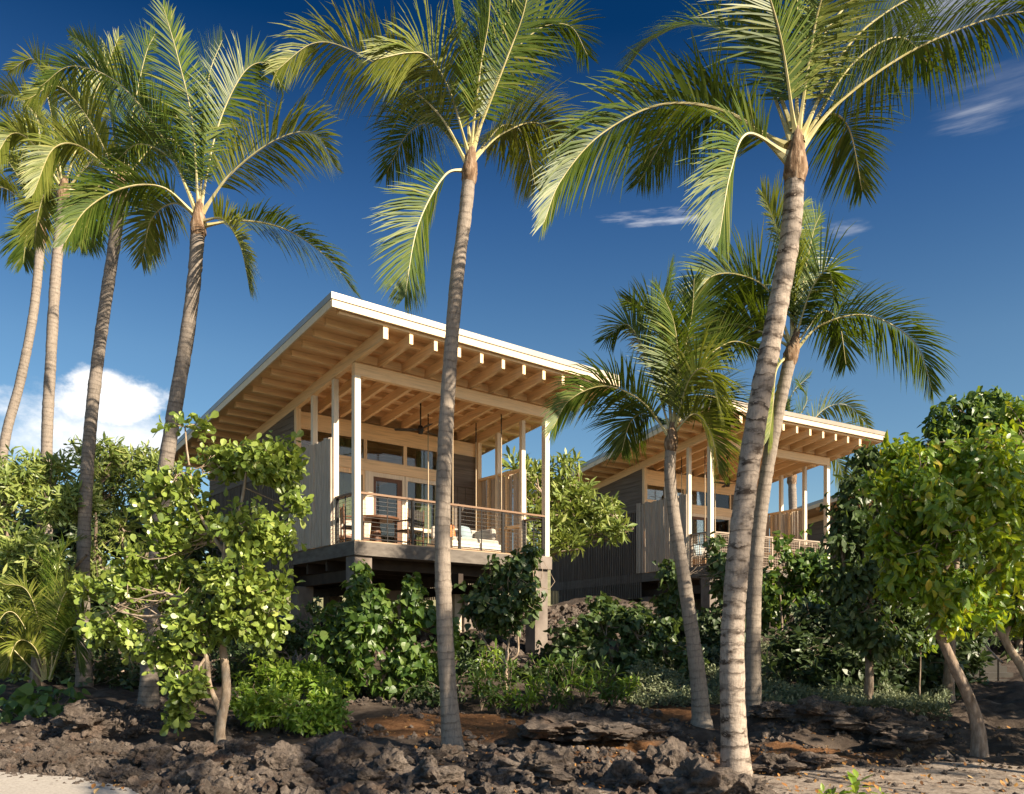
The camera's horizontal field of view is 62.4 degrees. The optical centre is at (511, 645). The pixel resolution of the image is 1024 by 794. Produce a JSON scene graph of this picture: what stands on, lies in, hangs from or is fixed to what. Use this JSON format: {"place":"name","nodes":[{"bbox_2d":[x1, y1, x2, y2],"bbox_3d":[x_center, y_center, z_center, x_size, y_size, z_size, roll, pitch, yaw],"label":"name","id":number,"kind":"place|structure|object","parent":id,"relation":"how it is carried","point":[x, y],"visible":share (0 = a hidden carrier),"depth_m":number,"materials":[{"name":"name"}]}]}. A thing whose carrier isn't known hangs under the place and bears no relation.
{"place":"outdoors","nodes":[
{"label":"outdoors","id":0,"kind":"place"},
{"bbox_2d":[0,772,138,793],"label":"path","id":1,"kind":"structure","parent":0,"point":[27,784],"depth_m":9.00,"materials":[{"name":"sand"}]},
{"bbox_2d":[27,566,792,614],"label":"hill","id":2,"kind":"structure","parent":0,"point":[549,592],"depth_m":160.61,"materials":[{"name":"brown soil"}]},
{"bbox_2d":[0,595,1023,793],"bbox_3d":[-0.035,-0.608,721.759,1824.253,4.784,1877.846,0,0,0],"label":"ground","id":3,"kind":"structure","parent":0,"point":[1000,703],"depth_m":13.24,"materials":[{"name":"soil"}]},
{"bbox_2d":[0,684,51,723],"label":"broad leaf plant","id":4,"kind":"object","parent":3,"relation":"on","point":[11,704],"visible":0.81,"depth_m":14.43,"materials":[{"name":"green plant"}]},
{"bbox_2d":[19,750,53,772],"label":"lava stone","id":5,"kind":"object","parent":3,"relation":"on","point":[37,760],"visible":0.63,"depth_m":10.25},
{"bbox_2d":[0,85,94,492],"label":"coconut palm","id":6,"kind":"object","parent":3,"relation":"on","point":[34,260],"visible":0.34,"depth_m":25.93,"materials":[{"name":"green plant"}]},
{"bbox_2d":[0,531,103,681],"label":"clumping palm","id":7,"kind":"object","parent":3,"relation":"on","point":[46,631],"visible":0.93,"depth_m":16.27,"materials":[{"name":"plant"}]},
{"bbox_2d":[15,676,90,717],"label":"broad leaf plant","id":8,"kind":"object","parent":3,"relation":"on","point":[55,710],"visible":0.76,"depth_m":14.63,"materials":[{"name":"green plant"}]},
{"bbox_2d":[34,737,77,749],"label":"lava stone","id":9,"kind":"object","parent":3,"relation":"on","point":[56,743],"visible":0.38,"depth_m":11.80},
{"bbox_2d":[0,440,112,686],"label":"whorled leaf tree","id":10,"kind":"object","parent":3,"relation":"on","point":[36,478],"visible":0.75,"depth_m":17.84,"materials":[{"name":"green plant"}]},
{"bbox_2d":[44,749,86,771],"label":"lava stone","id":11,"kind":"object","parent":3,"relation":"on","point":[67,758],"visible":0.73,"depth_m":10.28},
{"bbox_2d":[0,27,136,583],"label":"coconut palm","id":12,"kind":"object","parent":3,"relation":"on","point":[33,230],"visible":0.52,"depth_m":21.99,"materials":[{"name":"green plant"}]},
{"bbox_2d":[50,698,123,740],"bbox_3d":[-6.628,1.203,13.212,0.880,0.745,0.857,0,0,-43],"label":"lava rock","id":13,"kind":"object","parent":3,"relation":"on","point":[81,719],"visible":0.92,"depth_m":13.02,"materials":[{"name":"stone"}]},
{"bbox_2d":[77,741,103,758],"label":"lava stone","id":14,"kind":"object","parent":3,"relation":"on","point":[95,749],"visible":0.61,"depth_m":11.42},
{"bbox_2d":[11,19,206,686],"bbox_3d":[-8.424,-6.354,18.145,3.912,14.653,2.322,0,0,0],"label":"coconut palm","id":15,"kind":"object","parent":3,"relation":"on","point":[42,180],"visible":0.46,"depth_m":17.89,"materials":[{"name":"green plant"}]},
{"bbox_2d":[100,745,129,757],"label":"lava stone","id":16,"kind":"object","parent":3,"relation":"on","point":[113,751],"visible":0.45,"depth_m":11.54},
{"bbox_2d":[0,480,241,660],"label":"dark thicket tree","id":17,"kind":"object","parent":3,"relation":"on","point":[198,555],"visible":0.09,"depth_m":22.60,"materials":[{"name":"green plant"}]},
{"bbox_2d":[111,714,149,739],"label":"lava rock","id":18,"kind":"object","parent":3,"relation":"on","point":[129,727],"visible":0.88,"depth_m":13.28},
{"bbox_2d":[63,431,205,671],"bbox_3d":[-8.818,-2.017,19.677,3.206,5.901,1.570,0,0,0],"label":"whorled leaf tree","id":19,"kind":"object","parent":3,"relation":"on","point":[118,458],"visible":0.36,"depth_m":19.50,"materials":[{"name":"green plant"}]},
{"bbox_2d":[124,739,173,766],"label":"lava rock","id":20,"kind":"object","parent":3,"relation":"on","point":[154,752],"visible":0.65,"depth_m":10.41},
{"bbox_2d":[49,639,300,694],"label":"dark thicket tree","id":21,"kind":"object","parent":3,"relation":"on","point":[129,676],"visible":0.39,"depth_m":17.90,"materials":[{"name":"green plant"}]},
{"bbox_2d":[64,410,313,743],"bbox_3d":[-4.899,-0.996,12.664,3.794,5.238,1.664,0,0,0],"label":"leathery leaf tree","id":22,"kind":"object","parent":3,"relation":"on","point":[278,467],"visible":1,"depth_m":12.62,"materials":[{"name":"green plant"}]},
{"bbox_2d":[29,0,362,707],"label":"coconut palm","id":23,"kind":"object","parent":3,"relation":"on","point":[148,694],"visible":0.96,"depth_m":15.31,"materials":[{"name":"green plant"}]},
{"bbox_2d":[172,740,219,758],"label":"lava rock","id":24,"kind":"object","parent":3,"relation":"on","point":[184,748],"visible":0.46,"depth_m":11.23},
{"bbox_2d":[174,763,226,786],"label":"lava rock","id":25,"kind":"object","parent":3,"relation":"on","point":[190,776],"visible":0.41,"depth_m":8.92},
{"bbox_2d":[186,778,232,793],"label":"lava stone","id":26,"kind":"object","parent":3,"relation":"on","point":[203,786],"visible":1,"depth_m":7.94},
{"bbox_2d":[219,737,258,754],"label":"lava stone","id":27,"kind":"object","parent":3,"relation":"on","point":[239,745],"visible":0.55,"depth_m":10.58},
{"bbox_2d":[239,740,317,779],"bbox_3d":[-2.561,1.321,9.192,0.692,0.586,0.675,0,0,-36],"label":"lava rock","id":28,"kind":"object","parent":3,"relation":"on","point":[279,756],"visible":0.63,"depth_m":9.05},
{"bbox_2d":[229,652,353,737],"bbox_3d":[-3.539,0.779,13.365,2.173,1.399,1.428,0,0,0],"label":"green bush","id":29,"kind":"object","parent":3,"relation":"on","point":[325,711],"visible":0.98,"depth_m":13.23,"materials":[{"name":"green plant"}]},
{"bbox_2d":[272,766,313,782],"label":"lava stone","id":30,"kind":"object","parent":3,"relation":"on","point":[293,772],"visible":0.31,"depth_m":8.44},
{"bbox_2d":[227,596,374,697],"bbox_3d":[-4.293,0.138,17.301,3.400,2.312,1.142,0,0,8],"label":"fine leaf shrub","id":31,"kind":"object","parent":3,"relation":"on","point":[296,640],"visible":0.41,"depth_m":17.28,"materials":[{"name":"green plant"}]},
{"bbox_2d":[276,775,325,789],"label":"lava stone","id":32,"kind":"object","parent":3,"relation":"on","point":[303,781],"visible":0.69,"depth_m":8.24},
{"bbox_2d":[316,753,343,768],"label":"lava stone","id":33,"kind":"object","parent":3,"relation":"on","point":[326,762],"visible":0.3,"depth_m":9.73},
{"bbox_2d":[297,731,380,763],"bbox_3d":[-2.318,1.396,10.301,1.020,0.693,1.093,0,0,38],"label":"lava rock","id":34,"kind":"object","parent":3,"relation":"on","point":[314,748],"visible":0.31,"depth_m":10.18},
{"bbox_2d":[338,747,367,765],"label":"lava stone","id":35,"kind":"object","parent":3,"relation":"on","point":[349,755],"visible":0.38,"depth_m":9.96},
{"bbox_2d":[341,767,392,786],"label":"lava rock","id":36,"kind":"object","parent":3,"relation":"on","point":[367,775],"visible":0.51,"depth_m":8.46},
{"bbox_2d":[303,559,466,702],"bbox_3d":[-2.473,-0.108,16.370,3.159,3.114,1.441,0,0,0],"label":"heart leaf shrub","id":37,"kind":"object","parent":3,"relation":"on","point":[356,630],"visible":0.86,"depth_m":16.13,"materials":[{"name":"green plant"}]},
{"bbox_2d":[370,748,414,774],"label":"lava rock","id":38,"kind":"object","parent":3,"relation":"on","point":[394,760],"visible":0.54,"depth_m":9.25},
{"bbox_2d":[174,291,619,680],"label":"pavilion","id":39,"kind":"structure","parent":3,"relation":"on","point":[347,385],"depth_m":20.90,"materials":[{"name":"wood"}]},
{"bbox_2d":[363,515,398,541],"bbox_3d":[-3.289,-2.685,20.368,1.120,0.750,1.120,0,0,-40],"label":"dining table","id":40,"kind":"object","parent":39,"relation":"on","point":[375,532],"visible":0.45,"depth_m":20.25,"materials":[{"name":"brown wood"}]},
{"bbox_2d":[372,472,404,543],"bbox_3d":[-3.341,-3.444,22.627,1.040,2.268,0.100,0,0,-39],"label":"sliding door","id":41,"kind":"structure","parent":39,"relation":"in","point":[376,476],"depth_m":22.79,"materials":[{"name":"brown wood"}]},
{"bbox_2d":[393,508,423,545],"bbox_3d":[-2.499,-2.790,20.506,0.527,0.961,0.560,0,0,41],"label":"dining chair","id":42,"kind":"object","parent":39,"relation":"on","point":[407,531],"visible":0.82,"depth_m":20.41,"materials":[{"name":"wood"}]},
{"bbox_2d":[405,476,435,543],"bbox_3d":[-2.504,-3.444,23.307,1.080,2.268,0.105,0,0,-39],"label":"sliding door","id":43,"kind":"structure","parent":39,"relation":"in","point":[407,479],"depth_m":23.15,"materials":[{"name":"brown wood"}]},
{"bbox_2d":[427,414,501,551],"bbox_3d":[-1.226,-4.228,21.992,1.610,3.595,1.160,0,0,-39],"label":"swing bed","id":44,"kind":"object","parent":39,"relation":"hanging from","point":[487,539],"visible":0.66,"depth_m":21.91,"materials":[{"name":"fabric"}]},
{"bbox_2d":[400,754,464,790],"bbox_3d":[-0.840,1.372,8.776,0.607,0.472,0.592,0,0,23],"label":"lava rock","id":45,"kind":"object","parent":3,"relation":"on","point":[428,770],"visible":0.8,"depth_m":8.62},
{"bbox_2d":[261,0,605,750],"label":"coconut palm","id":46,"kind":"object","parent":3,"relation":"on","point":[383,54],"visible":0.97,"depth_m":11.90,"materials":[{"name":"green plant"}]},
{"bbox_2d":[392,655,485,707],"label":"fine leaf shrub","id":47,"kind":"object","parent":3,"relation":"on","point":[426,691],"visible":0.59,"depth_m":15.55,"materials":[{"name":"green plant"}]},
{"bbox_2d":[438,744,462,758],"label":"lava stone","id":48,"kind":"object","parent":3,"relation":"on","point":[450,750],"visible":0.42,"depth_m":11.01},
{"bbox_2d":[451,594,461,631],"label":"wall pier","id":49,"kind":"structure","parent":3,"relation":"on","point":[456,606],"depth_m":24.19,"materials":[{"name":"concrete"}]},
{"bbox_2d":[466,751,493,767],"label":"lava stone","id":50,"kind":"object","parent":3,"relation":"on","point":[474,758],"visible":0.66,"depth_m":9.71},
{"bbox_2d":[463,669,502,709],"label":"rosette plant","id":51,"kind":"object","parent":3,"relation":"on","point":[479,687],"visible":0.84,"depth_m":15.36,"materials":[{"name":"green plant"}]},
{"bbox_2d":[473,638,503,698],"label":"rosette plant","id":52,"kind":"object","parent":3,"relation":"on","point":[487,665],"visible":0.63,"depth_m":16.16,"materials":[{"name":"green plant"}]},
{"bbox_2d":[472,767,506,786],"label":"lava rock","id":53,"kind":"object","parent":3,"relation":"on","point":[493,775],"visible":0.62,"depth_m":8.88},
{"bbox_2d":[477,680,522,713],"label":"rosette plant","id":54,"kind":"object","parent":3,"relation":"on","point":[496,697],"visible":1,"depth_m":14.87,"materials":[{"name":"green plant"}]},
{"bbox_2d":[484,658,523,705],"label":"rosette plant","id":55,"kind":"object","parent":3,"relation":"on","point":[513,677],"visible":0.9,"depth_m":15.77,"materials":[{"name":"green plant"}]},
{"bbox_2d":[454,544,554,689],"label":"heart leaf tree","id":56,"kind":"object","parent":3,"relation":"on","point":[488,609],"visible":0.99,"depth_m":17.44,"materials":[{"name":"green plant"}]},
{"bbox_2d":[0,597,1023,793],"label":"lava rubble","id":57,"kind":"object","parent":3,"relation":"on","point":[91,769],"visible":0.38,"depth_m":11.13,"materials":[{"name":"stone"}]},
{"bbox_2d":[505,686,540,714],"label":"rosette plant","id":58,"kind":"object","parent":3,"relation":"on","point":[520,699],"visible":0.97,"depth_m":14.86,"materials":[{"name":"green plant"}]},
{"bbox_2d":[455,630,592,686],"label":"heart leaf shrub","id":59,"kind":"object","parent":3,"relation":"on","point":[465,653],"visible":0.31,"depth_m":18.99,"materials":[{"name":"green plant"}]},
{"bbox_2d":[514,740,555,753],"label":"lava stone","id":60,"kind":"object","parent":3,"relation":"on","point":[532,746],"visible":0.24,"depth_m":10.87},
{"bbox_2d":[521,671,549,708],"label":"rosette plant","id":61,"kind":"object","parent":3,"relation":"on","point":[534,687],"visible":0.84,"depth_m":15.26,"materials":[{"name":"green plant"}]},
{"bbox_2d":[496,750,575,784],"bbox_3d":[0.238,1.364,9.216,0.828,0.459,0.934,0,0,-7],"label":"lava rock","id":62,"kind":"object","parent":3,"relation":"on","point":[519,767],"visible":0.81,"depth_m":8.95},
{"bbox_2d":[528,652,561,699],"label":"rosette plant","id":63,"kind":"object","parent":3,"relation":"on","point":[550,674],"visible":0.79,"depth_m":16.14,"materials":[{"name":"green plant"}]},
{"bbox_2d":[90,710,1023,793],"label":"fallen leaves","id":64,"kind":"object","parent":3,"relation":"on","point":[714,739],"visible":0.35,"depth_m":10.29,"materials":[{"name":"brown plant"}]},
{"bbox_2d":[542,677,573,710],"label":"rosette plant","id":65,"kind":"object","parent":3,"relation":"on","point":[557,694],"visible":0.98,"depth_m":15.07,"materials":[{"name":"green plant"}]},
{"bbox_2d":[516,710,601,743],"bbox_3d":[0.727,1.264,12.898,1.279,0.492,1.442,0,0,-4],"label":"lava rock","id":66,"kind":"object","parent":3,"relation":"on","point":[556,725],"visible":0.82,"depth_m":12.53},
{"bbox_2d":[552,746,581,764],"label":"lava stone","id":67,"kind":"object","parent":3,"relation":"on","point":[568,755],"visible":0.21,"depth_m":10.56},
{"bbox_2d":[502,445,636,561],"bbox_3d":[1.617,-3.304,25.136,4.117,5.466,2.284,0,0,0],"label":"heliotrope tree","id":68,"kind":"object","parent":3,"relation":"on","point":[574,505],"visible":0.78,"depth_m":24.85,"materials":[{"name":"green plant"}]},
{"bbox_2d":[546,651,597,698],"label":"rosette plant","id":69,"kind":"object","parent":3,"relation":"on","point":[569,675],"visible":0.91,"depth_m":15.95,"materials":[{"name":"green plant"}]},
{"bbox_2d":[566,671,609,704],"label":"rosette plant","id":70,"kind":"object","parent":3,"relation":"on","point":[580,687],"visible":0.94,"depth_m":15.48,"materials":[{"name":"green plant"}]},
{"bbox_2d":[563,717,647,741],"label":"lava rock","id":71,"kind":"object","parent":3,"relation":"on","point":[609,729],"visible":0.91,"depth_m":12.31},
{"bbox_2d":[586,655,626,693],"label":"rosette plant","id":72,"kind":"object","parent":3,"relation":"on","point":[606,677],"visible":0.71,"depth_m":15.98,"materials":[{"name":"green plant"}]},
{"bbox_2d":[591,679,635,706],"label":"rosette plant","id":73,"kind":"object","parent":3,"relation":"on","point":[612,695],"visible":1,"depth_m":14.95,"materials":[{"name":"green plant"}]},
{"bbox_2d":[593,759,653,790],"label":"lava rock","id":74,"kind":"object","parent":3,"relation":"on","point":[623,773],"visible":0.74,"depth_m":8.91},
{"bbox_2d":[542,591,709,690],"bbox_3d":[2.498,0.093,18.506,3.655,2.632,1.788,0,0,0],"label":"heart leaf shrub","id":75,"kind":"object","parent":3,"relation":"on","point":[643,638],"visible":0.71,"depth_m":18.45,"materials":[{"name":"green plant"}]},
{"bbox_2d":[616,672,641,699],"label":"rosette plant","id":76,"kind":"object","parent":3,"relation":"on","point":[625,681],"visible":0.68,"depth_m":15.74,"materials":[{"name":"green plant"}]},
{"bbox_2d":[621,716,670,736],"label":"lava rock","id":77,"kind":"object","parent":3,"relation":"on","point":[650,725],"visible":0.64,"depth_m":12.81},
{"bbox_2d":[540,254,765,727],"bbox_3d":[2.429,-2.576,13.707,4.002,8.232,2.588,0,0,0],"label":"coconut palm","id":78,"kind":"object","parent":3,"relation":"on","point":[679,371],"visible":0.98,"depth_m":13.49,"materials":[{"name":"green plant"}]},
{"bbox_2d":[633,736,713,778],"bbox_3d":[1.729,1.374,9.590,0.826,0.699,0.805,0,0,-41],"label":"lava rock","id":79,"kind":"object","parent":3,"relation":"on","point":[667,757],"visible":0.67,"depth_m":9.41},
{"bbox_2d":[649,531,726,642],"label":"heart leaf shrub","id":80,"kind":"object","parent":3,"relation":"on","point":[666,606],"visible":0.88,"depth_m":20.39,"materials":[{"name":"green plant"}]},
{"bbox_2d":[657,753,739,793],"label":"lava rock","id":81,"kind":"object","parent":3,"relation":"on","point":[694,774],"visible":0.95,"depth_m":8.46,"materials":[{"name":"stone"}]},
{"bbox_2d":[629,598,775,667],"bbox_3d":[4.694,-0.202,21.391,4.146,2.193,2.207,0,0,0],"label":"heart leaf shrub","id":82,"kind":"object","parent":3,"relation":"on","point":[710,630],"visible":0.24,"depth_m":21.20,"materials":[{"name":"green plant"}]},
{"bbox_2d":[527,400,885,614],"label":"pavilion","id":83,"kind":"structure","parent":3,"relation":"on","point":[627,570],"depth_m":29.59,"materials":[{"name":"wood"}]},
{"bbox_2d":[685,489,706,506],"bbox_3d":[6.727,-5.360,30.831,1.230,0.576,0.100,0,0,-31],"label":"clerestory window","id":84,"kind":"structure","parent":83,"relation":"in","point":[700,497],"depth_m":30.91,"materials":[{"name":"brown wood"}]},
{"bbox_2d":[692,513,706,547],"bbox_3d":[6.791,-3.664,30.870,1.040,2.268,0.100,0,0,-31],"label":"sliding door","id":85,"kind":"structure","parent":83,"relation":"in","point":[701,519],"depth_m":30.96,"materials":[{"name":"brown wood"}]},
{"bbox_2d":[681,456,739,566],"bbox_3d":[6.639,-4.487,28.305,1.610,3.675,1.160,0,0,-31],"label":"swing bed","id":86,"kind":"object","parent":83,"relation":"hanging from","point":[703,561],"visible":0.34,"depth_m":28.37,"materials":[{"name":"fabric"}]},
{"bbox_2d":[714,492,730,509],"bbox_3d":[7.721,-5.360,31.439,1.100,0.576,0.100,0,0,-31],"label":"clerestory window","id":87,"kind":"structure","parent":83,"relation":"in","point":[723,501],"depth_m":31.51,"materials":[{"name":"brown wood"}]},
{"bbox_2d":[714,515,730,548],"bbox_3d":[7.714,-3.664,31.431,1.080,2.268,0.105,0,0,-31],"label":"sliding door","id":88,"kind":"structure","parent":83,"relation":"in","point":[722,522],"depth_m":31.51,"materials":[{"name":"brown wood"}]},
{"bbox_2d":[724,773,777,793],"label":"lava rock","id":89,"kind":"object","parent":3,"relation":"on","point":[747,783],"visible":0.88,"depth_m":8.49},
{"bbox_2d":[748,701,787,717],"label":"lava rock","id":90,"kind":"object","parent":3,"relation":"on","point":[766,709],"visible":0.91,"depth_m":13.62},
{"bbox_2d":[527,0,1023,777],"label":"coconut palm","id":91,"kind":"object","parent":3,"relation":"on","point":[763,38],"visible":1,"depth_m":9.52,"materials":[{"name":"green plant"}]},
{"bbox_2d":[751,752,806,774],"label":"lava rock","id":92,"kind":"object","parent":3,"relation":"on","point":[771,763],"visible":0.95,"depth_m":10.09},
{"bbox_2d":[625,631,953,720],"bbox_3d":[7.540,0.160,19.699,10.906,2.477,10.829,0,0,0],"label":"ground cover","id":93,"kind":"object","parent":3,"relation":"on","point":[933,702],"visible":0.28,"depth_m":15.73,"materials":[{"name":"green plant"}]},
{"bbox_2d":[744,370,880,538],"bbox_3d":[13.003,-7.474,37.217,6.781,9.821,2.878,0,0,8],"label":"coconut palm","id":94,"kind":"object","parent":3,"relation":"on","point":[792,490],"visible":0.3,"depth_m":37.05,"materials":[{"name":"green plant"}]},
{"bbox_2d":[671,171,958,715],"bbox_3d":[5.002,-3.388,14.598,4.825,9.775,2.354,0,0,0],"label":"coconut palm","id":95,"kind":"object","parent":3,"relation":"on","point":[741,282],"visible":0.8,"depth_m":14.30,"materials":[{"name":"green plant"}]},
{"bbox_2d":[774,695,858,732],"bbox_3d":[5.000,1.111,13.616,1.316,0.619,1.282,0,0,-38],"label":"lava rock","id":96,"kind":"object","parent":3,"relation":"on","point":[813,712],"visible":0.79,"depth_m":13.27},
{"bbox_2d":[761,523,872,630],"bbox_3d":[7.485,-1.139,21.148,3.367,3.822,1.506,0,0,0],"label":"heart leaf shrub","id":97,"kind":"object","parent":3,"relation":"on","point":[805,571],"visible":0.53,"depth_m":20.91,"materials":[{"name":"green plant"}]},
{"bbox_2d":[792,751,847,769],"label":"lava rock","id":98,"kind":"object","parent":3,"relation":"on","point":[811,760],"visible":0.88,"depth_m":10.54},
{"bbox_2d":[769,495,890,613],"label":"pavilion","id":99,"kind":"structure","parent":3,"relation":"on","point":[815,516],"depth_m":38.90,"materials":[{"name":"wood"}]},
{"bbox_2d":[842,768,874,793],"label":"seedling","id":100,"kind":"object","parent":3,"relation":"on","point":[854,786],"visible":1,"depth_m":7.97,"materials":[{"name":"green plant"}]},
{"bbox_2d":[827,706,904,734],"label":"lava rock","id":101,"kind":"object","parent":3,"relation":"on","point":[869,720],"visible":0.84,"depth_m":12.96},
{"bbox_2d":[761,597,995,699],"bbox_3d":[7.860,-0.057,18.070,5.430,2.796,2.973,0,0,0],"label":"undergrowth shrub","id":102,"kind":"object","parent":3,"relation":"on","point":[807,635],"visible":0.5,"depth_m":17.75,"materials":[{"name":"green plant"}]},
{"bbox_2d":[816,438,946,700],"bbox_3d":[6.861,-1.254,15.303,2.830,5.094,1.459,0,0,-16],"label":"broadleaf tree","id":103,"kind":"object","parent":3,"relation":"on","point":[853,580],"visible":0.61,"depth_m":15.06,"materials":[{"name":"green plant"}]},
{"bbox_2d":[867,726,944,749],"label":"lava rock","id":104,"kind":"object","parent":3,"relation":"on","point":[911,738],"visible":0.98,"depth_m":12.21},
{"bbox_2d":[854,400,1023,757],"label":"broadleaf tree","id":105,"kind":"object","parent":3,"relation":"on","point":[983,500],"visible":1,"depth_m":11.09,"materials":[{"name":"green plant"}]},
{"bbox_2d":[916,385,1023,701],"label":"broadleaf tree","id":106,"kind":"object","parent":3,"relation":"on","point":[988,404],"visible":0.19,"depth_m":16.89,"materials":[{"name":"green plant"}]},
{"bbox_2d":[959,550,1023,661],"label":"dark thicket tree","id":107,"kind":"object","parent":3,"relation":"on","point":[1019,644],"depth_m":23.17,"materials":[{"name":"green plant"}]},
{"bbox_2d":[972,647,1012,680],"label":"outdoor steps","id":108,"kind":"structure","parent":3,"relation":"on","point":[991,672],"depth_m":20.10,"materials":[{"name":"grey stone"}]},
{"bbox_2d":[974,533,1023,681],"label":"broadleaf tree","id":109,"kind":"object","parent":3,"relation":"on","point":[1014,625],"visible":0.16,"depth_m":13.15,"materials":[{"name":"green plant"}]},
{"bbox_2d":[0,0,1023,565],"label":"sky","id":110,"kind":"structure","parent":0,"point":[946,228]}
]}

